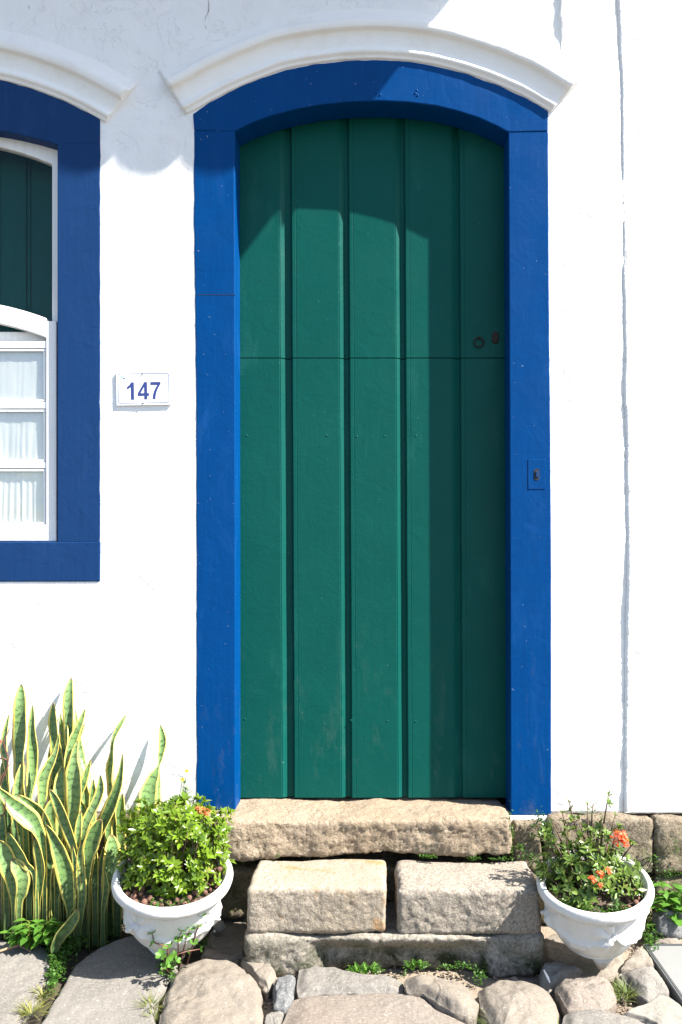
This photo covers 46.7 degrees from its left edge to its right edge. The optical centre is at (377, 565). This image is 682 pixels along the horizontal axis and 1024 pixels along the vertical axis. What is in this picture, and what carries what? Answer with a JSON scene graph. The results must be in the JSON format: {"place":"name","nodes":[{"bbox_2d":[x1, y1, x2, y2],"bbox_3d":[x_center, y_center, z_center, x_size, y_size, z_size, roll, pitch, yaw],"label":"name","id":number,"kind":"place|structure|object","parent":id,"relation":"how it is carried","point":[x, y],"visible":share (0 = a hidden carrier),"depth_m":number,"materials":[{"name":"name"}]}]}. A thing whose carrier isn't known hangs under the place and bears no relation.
{"place":"outdoors","nodes":[
{"label":"outdoors","id":0,"kind":"place"},
{"bbox_2d":[0,854,681,1023],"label":"ground","id":1,"kind":"structure","parent":0,"point":[464,980],"depth_m":2.54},
{"bbox_2d":[0,724,11,816],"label":"red stemmed plant","id":2,"kind":"object","parent":1,"relation":"on","point":[4,773],"visible":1,"depth_m":2.66,"materials":[{"name":"plant"}]},
{"bbox_2d":[0,684,37,939],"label":"snake plant","id":3,"kind":"object","parent":1,"relation":"on","point":[19,731],"visible":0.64,"depth_m":2.78,"materials":[{"name":"green plant"}]},
{"bbox_2d":[0,941,52,1023],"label":"paving stone","id":4,"kind":"object","parent":1,"relation":"on","point":[22,971],"visible":0.91,"depth_m":2.44,"materials":[{"name":"grey stone"}]},
{"bbox_2d":[0,940,34,951],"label":"twig","id":5,"kind":"object","parent":4,"relation":"on","point":[7,948],"visible":0.44,"depth_m":2.62,"materials":[{"name":"brown wood"}]},
{"bbox_2d":[0,918,60,949],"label":"nettle","id":6,"kind":"object","parent":4,"relation":"on","point":[25,938],"visible":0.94,"depth_m":2.62,"materials":[{"name":"green plant"}]},
{"bbox_2d":[8,996,51,1023],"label":"grass tuft","id":7,"kind":"object","parent":1,"relation":"on","point":[29,1011],"visible":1,"depth_m":2.28,"materials":[{"name":"green plant"}]},
{"bbox_2d":[0,788,79,952],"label":"snake plant","id":8,"kind":"object","parent":1,"relation":"on","point":[23,878],"visible":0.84,"depth_m":2.68,"materials":[{"name":"green plant"}]},
{"bbox_2d":[28,920,70,947],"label":"nettle","id":9,"kind":"object","parent":1,"relation":"on","point":[54,929],"visible":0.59,"depth_m":2.63,"materials":[{"name":"green plant"}]},
{"bbox_2d":[45,825,86,953],"bbox_3d":[-1.054,1.093,2.654,0.139,0.435,0.216,0,0,-9],"label":"snake plant","id":10,"kind":"object","parent":1,"relation":"on","point":[71,878],"visible":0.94,"depth_m":2.68,"materials":[{"name":"green plant"}]},
{"bbox_2d":[37,678,95,921],"bbox_3d":[-1.093,0.859,2.801,0.211,0.903,0.164,0,0,0],"label":"snake plant","id":11,"kind":"object","parent":1,"relation":"on","point":[64,741],"visible":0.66,"depth_m":2.81,"materials":[{"name":"green plant"}]},
{"bbox_2d":[53,740,91,947],"bbox_3d":[-1.061,0.959,2.739,0.136,0.703,0.094,0,0,-15],"label":"snake plant","id":12,"kind":"object","parent":1,"relation":"on","point":[77,796],"visible":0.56,"depth_m":2.73,"materials":[{"name":"green plant"}]},
{"bbox_2d":[74,775,103,949],"bbox_3d":[-1.005,1.016,2.717,0.093,0.587,0.092,0,0,-42],"label":"snake plant","id":13,"kind":"object","parent":1,"relation":"on","point":[82,825],"visible":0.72,"depth_m":2.71,"materials":[{"name":"green plant"}]},
{"bbox_2d":[82,715,125,952],"bbox_3d":[-0.941,0.927,2.773,0.128,0.767,0.219,0,0,0],"label":"snake plant","id":14,"kind":"object","parent":1,"relation":"on","point":[106,909],"visible":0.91,"depth_m":2.72,"materials":[{"name":"green plant"}]},
{"bbox_2d":[42,936,177,1023],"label":"paving stone","id":15,"kind":"object","parent":1,"relation":"on","point":[104,984],"visible":0.9,"depth_m":2.39,"materials":[{"name":"grey stone"}]},
{"bbox_2d":[28,983,62,1001],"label":"grass tuft","id":16,"kind":"object","parent":15,"relation":"on","point":[43,993],"visible":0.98,"depth_m":2.37,"materials":[{"name":"green plant"}]},
{"bbox_2d":[143,1006,160,1023],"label":"grass tuft","id":17,"kind":"object","parent":15,"relation":"on","point":[155,1017],"visible":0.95,"depth_m":2.25,"materials":[{"name":"green plant"}]},
{"bbox_2d":[111,845,232,959],"bbox_3d":[-0.670,1.129,2.581,0.380,0.297,0.380,4,14,0],"label":"planter","id":18,"kind":"object","parent":15,"relation":"on","point":[165,922],"visible":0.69,"depth_m":2.44,"materials":[{"name":"white ceramic"}]},
{"bbox_2d":[130,893,136,899],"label":"clay pebble","id":19,"kind":"object","parent":18,"relation":"in","point":[133,896],"visible":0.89,"depth_m":2.45,"materials":[{"name":"brown ceramic"}]},
{"bbox_2d":[141,898,147,904],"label":"clay pebble","id":20,"kind":"object","parent":18,"relation":"in","point":[144,901],"visible":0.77,"depth_m":2.43,"materials":[{"name":"brown ceramic"}]},
{"bbox_2d":[146,895,153,902],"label":"clay pebble","id":21,"kind":"object","parent":18,"relation":"in","point":[149,898],"visible":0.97,"depth_m":2.44,"materials":[{"name":"brown ceramic"}]},
{"bbox_2d":[115,790,235,900],"bbox_3d":[-0.665,0.904,2.587,0.390,0.336,0.344,0,0,0],"label":"potted shrub","id":22,"kind":"object","parent":18,"relation":"in","point":[169,838],"visible":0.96,"depth_m":2.49,"materials":[{"name":"green plant"}]},
{"bbox_2d":[187,895,192,901],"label":"clay pebble","id":23,"kind":"object","parent":18,"relation":"in","point":[190,898],"visible":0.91,"depth_m":2.46,"materials":[{"name":"brown ceramic"}]},
{"bbox_2d":[192,890,197,895],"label":"clay pebble","id":24,"kind":"object","parent":18,"relation":"in","point":[194,892],"visible":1,"depth_m":2.48,"materials":[{"name":"brown ceramic"}]},
{"bbox_2d":[216,867,222,872],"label":"clay pebble","id":25,"kind":"object","parent":18,"relation":"in","point":[218,869],"visible":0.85,"depth_m":2.60,"materials":[{"name":"brown ceramic"}]},
{"bbox_2d":[147,913,205,974],"bbox_3d":[-0.620,1.181,2.432,0.113,0.202,0.163,0,0,42],"label":"purslane","id":26,"kind":"object","parent":15,"relation":"on","point":[170,957],"visible":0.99,"depth_m":2.42,"materials":[{"name":"green plant"}]},
{"bbox_2d":[130,985,167,1011],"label":"grass tuft","id":27,"kind":"object","parent":1,"relation":"on","point":[146,1002],"visible":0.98,"depth_m":2.31,"materials":[{"name":"green plant"}]},
{"bbox_2d":[137,724,166,817],"bbox_3d":[-0.805,0.944,2.818,0.080,0.732,0.129,0,0,0],"label":"snake plant","id":28,"kind":"object","parent":1,"relation":"on","point":[151,788],"visible":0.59,"depth_m":2.82,"materials":[{"name":"green plant"}]},
{"bbox_2d":[159,959,263,1023],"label":"paving stone","id":29,"kind":"object","parent":1,"relation":"on","point":[206,991],"visible":1,"depth_m":2.30,"materials":[{"name":"beige stone"}]},
{"bbox_2d":[201,948,238,965],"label":"paving stone","id":30,"kind":"object","parent":1,"relation":"on","point":[208,953],"visible":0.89,"depth_m":2.58,"materials":[{"name":"grey stone"}]},
{"bbox_2d":[204,917,246,963],"bbox_3d":[-0.510,1.315,2.762,0.168,0.069,0.320,0,0,0],"label":"paving stone","id":31,"kind":"object","parent":1,"relation":"on","point":[229,940],"visible":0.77,"depth_m":2.71,"materials":[{"name":"grey stone"}]},
{"bbox_2d":[212,921,226,932],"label":"rock","id":32,"kind":"object","parent":31,"relation":"on","point":[219,926],"visible":0.81,"depth_m":2.73,"materials":[{"name":"stone"}]},
{"bbox_2d":[241,957,275,1002],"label":"paving stone","id":33,"kind":"object","parent":1,"relation":"on","point":[262,975],"visible":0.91,"depth_m":2.44,"materials":[{"name":"beige stone"}]},
{"bbox_2d":[262,987,267,993],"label":"pebble","id":34,"kind":"object","parent":1,"relation":"on","point":[264,990],"visible":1,"depth_m":2.37,"materials":[{"name":"beige stone"}]},
{"bbox_2d":[264,1011,283,1023],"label":"paving stone","id":35,"kind":"object","parent":1,"relation":"on","point":[277,1017],"visible":1,"depth_m":2.23,"materials":[{"name":"beige stone"}]},
{"bbox_2d":[273,975,295,1018],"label":"paving stone","id":36,"kind":"object","parent":1,"relation":"on","point":[284,992],"visible":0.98,"depth_m":2.31,"materials":[{"name":"grey stone"}]},
{"bbox_2d":[0,0,653,923],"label":"house","id":37,"kind":"structure","parent":1,"relation":"on","point":[342,514],"depth_m":2.90,"materials":[{"name":"white paint"}]},
{"bbox_2d":[0,80,100,581],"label":"window frame","id":38,"kind":"structure","parent":37,"relation":"in","point":[50,154],"depth_m":2.90,"materials":[{"name":"blue paint"}]},
{"bbox_2d":[116,372,170,405],"bbox_3d":[-0.860,-0.650,2.898,0.200,0.122,0.018,-1,0,0],"label":"house number plate","id":39,"kind":"object","parent":37,"relation":"attached to","point":[143,388],"visible":1,"depth_m":2.89,"materials":[{"name":"ceramic"}]},
{"bbox_2d":[205,796,511,861],"bbox_3d":[-0.069,0.960,2.930,1.093,0.166,0.369,0,0,0],"label":"threshold stone","id":40,"kind":"object","parent":37,"relation":"attached to","point":[288,826],"visible":0.82,"depth_m":2.76,"materials":[{"name":"beige stone"}]},
{"bbox_2d":[240,117,504,359],"bbox_3d":[-0.013,-1.318,3.028,1.101,1.048,0.066,0,0,0],"label":"door leaf","id":41,"kind":"structure","parent":37,"relation":"in","point":[375,237],"depth_m":3.01,"materials":[{"name":"green paint"}]},
{"bbox_2d":[240,358,505,797],"bbox_3d":[-0.006,0.046,3.034,1.103,1.674,0.054,0,0,0],"label":"door leaf","id":42,"kind":"structure","parent":37,"relation":"in","point":[373,601],"depth_m":3.01,"materials":[{"name":"green paint"}]},
{"bbox_2d":[0,801,681,991],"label":"ground cover","id":43,"kind":"object","parent":1,"relation":"on","point":[59,955],"visible":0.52,"depth_m":2.58,"materials":[{"name":"green plant"}]},
{"bbox_2d":[177,769,204,808],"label":"yellow weed","id":44,"kind":"object","parent":43,"relation":"on","point":[182,779],"visible":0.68,"depth_m":2.79,"materials":[{"name":"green plant"}]},
{"bbox_2d":[297,966,404,998],"bbox_3d":[-0.085,1.303,2.423,0.334,0.093,0.151,0,0,0],"label":"paving stone","id":45,"kind":"object","parent":1,"relation":"on","point":[314,981],"visible":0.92,"depth_m":2.39,"materials":[{"name":"grey stone"}]},
{"bbox_2d":[346,962,372,972],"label":"fern","id":46,"kind":"object","parent":1,"relation":"on","point":[355,968],"visible":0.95,"depth_m":2.50,"materials":[{"name":"green plant"}]},
{"bbox_2d":[357,962,384,974],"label":"fern","id":47,"kind":"object","parent":1,"relation":"on","point":[365,970],"visible":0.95,"depth_m":2.50,"materials":[{"name":"green plant"}]},
{"bbox_2d":[282,993,464,1023],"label":"paving stone","id":48,"kind":"object","parent":1,"relation":"on","point":[379,1008],"visible":0.98,"depth_m":2.23,"materials":[{"name":"beige stone"}]},
{"bbox_2d":[244,902,544,977],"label":"base slab","id":49,"kind":"structure","parent":1,"relation":"on","point":[282,954],"depth_m":2.52,"materials":[{"name":"beige stone"}]},
{"bbox_2d":[247,859,386,933],"bbox_3d":[-0.197,1.101,2.641,0.455,0.158,0.267,0,0,0],"label":"step stone","id":50,"kind":"object","parent":49,"relation":"on","point":[336,896],"visible":1,"depth_m":2.52,"materials":[{"name":"beige stone"}]},
{"bbox_2d":[394,860,541,934],"bbox_3d":[0.290,1.107,2.639,0.470,0.168,0.266,0,0,0],"label":"step stone","id":51,"kind":"object","parent":49,"relation":"on","point":[462,898],"visible":0.99,"depth_m":2.52,"materials":[{"name":"grey stone"}]},
{"bbox_2d":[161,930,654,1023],"bbox_3d":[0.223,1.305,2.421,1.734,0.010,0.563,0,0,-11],"label":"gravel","id":52,"kind":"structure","parent":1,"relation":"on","point":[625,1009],"depth_m":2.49,"materials":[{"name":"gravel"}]},
{"bbox_2d":[403,959,428,970],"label":"fern","id":53,"kind":"object","parent":1,"relation":"on","point":[420,966],"visible":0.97,"depth_m":2.53,"materials":[{"name":"green plant"}]},
{"bbox_2d":[404,974,478,1023],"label":"paving stone","id":54,"kind":"object","parent":1,"relation":"on","point":[456,1000],"visible":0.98,"depth_m":2.28,"materials":[{"name":"beige stone"}]},
{"bbox_2d":[510,976,517,980],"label":"pebble","id":55,"kind":"object","parent":1,"relation":"on","point":[514,978],"visible":0.58,"depth_m":2.43,"materials":[{"name":"stone"}]},
{"bbox_2d":[477,980,558,1023],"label":"paving stone","id":56,"kind":"object","parent":1,"relation":"on","point":[509,1002],"visible":1,"depth_m":2.24,"materials":[{"name":"beige stone"}]},
{"bbox_2d":[539,962,581,997],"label":"paving stone","id":57,"kind":"object","parent":1,"relation":"on","point":[557,973],"visible":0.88,"depth_m":2.47,"materials":[{"name":"grey stone"}]},
{"bbox_2d":[543,933,624,981],"bbox_3d":[0.688,1.313,2.663,0.298,0.074,0.361,0,0,0],"label":"paving stone","id":58,"kind":"object","parent":1,"relation":"on","point":[557,949],"visible":0.27,"depth_m":2.57,"materials":[{"name":"beige stone"}]},
{"bbox_2d":[536,849,654,969],"bbox_3d":[0.690,1.124,2.512,0.358,0.281,0.358,-4,12,0],"label":"planter","id":59,"kind":"object","parent":58,"relation":"on","point":[602,940],"visible":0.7,"depth_m":2.39,"materials":[{"name":"white ceramic"}]},
{"bbox_2d":[531,791,646,909],"bbox_3d":[0.678,0.907,2.512,0.379,0.358,0.336,0,0,0],"label":"potted shrub","id":60,"kind":"object","parent":59,"relation":"in","point":[589,877],"visible":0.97,"depth_m":2.49,"materials":[{"name":"green plant"}]},
{"bbox_2d":[632,899,638,905],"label":"clay pebble","id":61,"kind":"object","parent":59,"relation":"in","point":[635,902],"visible":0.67,"depth_m":2.39,"materials":[{"name":"brown ceramic"}]},
{"bbox_2d":[554,976,616,1019],"bbox_3d":[0.614,1.291,2.328,0.182,0.118,0.188,0,0,0],"label":"paving stone","id":62,"kind":"object","parent":1,"relation":"on","point":[575,994],"visible":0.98,"depth_m":2.29,"materials":[{"name":"beige stone"}]},
{"bbox_2d":[576,962,601,975],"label":"grass tuft","id":63,"kind":"object","parent":1,"relation":"on","point":[588,969],"visible":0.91,"depth_m":2.50,"materials":[{"name":"green plant"}]},
{"bbox_2d":[562,1009,643,1023],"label":"paving stone","id":64,"kind":"object","parent":1,"relation":"on","point":[594,1016],"visible":1,"depth_m":2.19,"materials":[{"name":"beige stone"}]},
{"bbox_2d":[614,974,628,1003],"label":"paving stone","id":65,"kind":"object","parent":1,"relation":"on","point":[617,982],"visible":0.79,"depth_m":2.43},
{"bbox_2d":[611,983,637,1005],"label":"grass tuft","id":66,"kind":"object","parent":1,"relation":"on","point":[629,997],"visible":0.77,"depth_m":2.35,"materials":[{"name":"green plant"}]},
{"bbox_2d":[611,971,641,1005],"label":"grass tuft","id":67,"kind":"object","parent":1,"relation":"on","point":[621,986],"visible":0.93,"depth_m":2.38,"materials":[{"name":"green plant"}]},
{"bbox_2d":[620,946,654,973],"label":"paving stone","id":68,"kind":"object","parent":1,"relation":"on","point":[640,957],"visible":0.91,"depth_m":2.52,"materials":[{"name":"beige stone"}]},
{"bbox_2d":[622,966,668,1005],"bbox_3d":[0.817,1.297,2.407,0.124,0.106,0.176,0,0,0],"label":"paving stone","id":69,"kind":"object","parent":1,"relation":"on","point":[649,981],"visible":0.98,"depth_m":2.37,"materials":[{"name":"grey stone"}]},
{"bbox_2d":[617,0,681,912],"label":"neighbouring house","id":70,"kind":"structure","parent":1,"relation":"on","point":[650,43],"depth_m":2.90,"materials":[{"name":"white paint"}]},
{"bbox_2d":[645,911,655,933],"bbox_3d":[0.964,1.253,2.732,0.094,0.076,0.109,0,0,39],"label":"clover","id":71,"kind":"object","parent":1,"relation":"on","point":[648,925],"visible":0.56,"depth_m":2.72,"materials":[{"name":"green plant"}]},
{"bbox_2d":[623,995,681,1023],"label":"paving stone","id":72,"kind":"object","parent":1,"relation":"on","point":[660,1009],"visible":0.99,"depth_m":2.25,"materials":[{"name":"beige stone"}]},
{"bbox_2d":[643,944,681,1005],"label":"metal cover","id":73,"kind":"object","parent":1,"relation":"on","point":[666,959],"visible":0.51,"depth_m":2.51,"materials":[{"name":"grey metal"}]},
{"bbox_2d":[648,908,681,940],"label":"rock","id":74,"kind":"object","parent":1,"relation":"on","point":[667,926],"visible":0.74,"depth_m":2.70,"materials":[{"name":"grey stone"}]},
{"bbox_2d":[650,881,681,926],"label":"broadleaf weed","id":75,"kind":"object","parent":1,"relation":"on","point":[669,899],"visible":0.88,"depth_m":2.74,"materials":[{"name":"green plant"}]},
{"bbox_2d":[654,938,680,943],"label":"rock","id":76,"kind":"object","parent":1,"relation":"on","point":[669,940],"visible":0.36,"depth_m":2.67,"materials":[{"name":"stone"}]}
]}

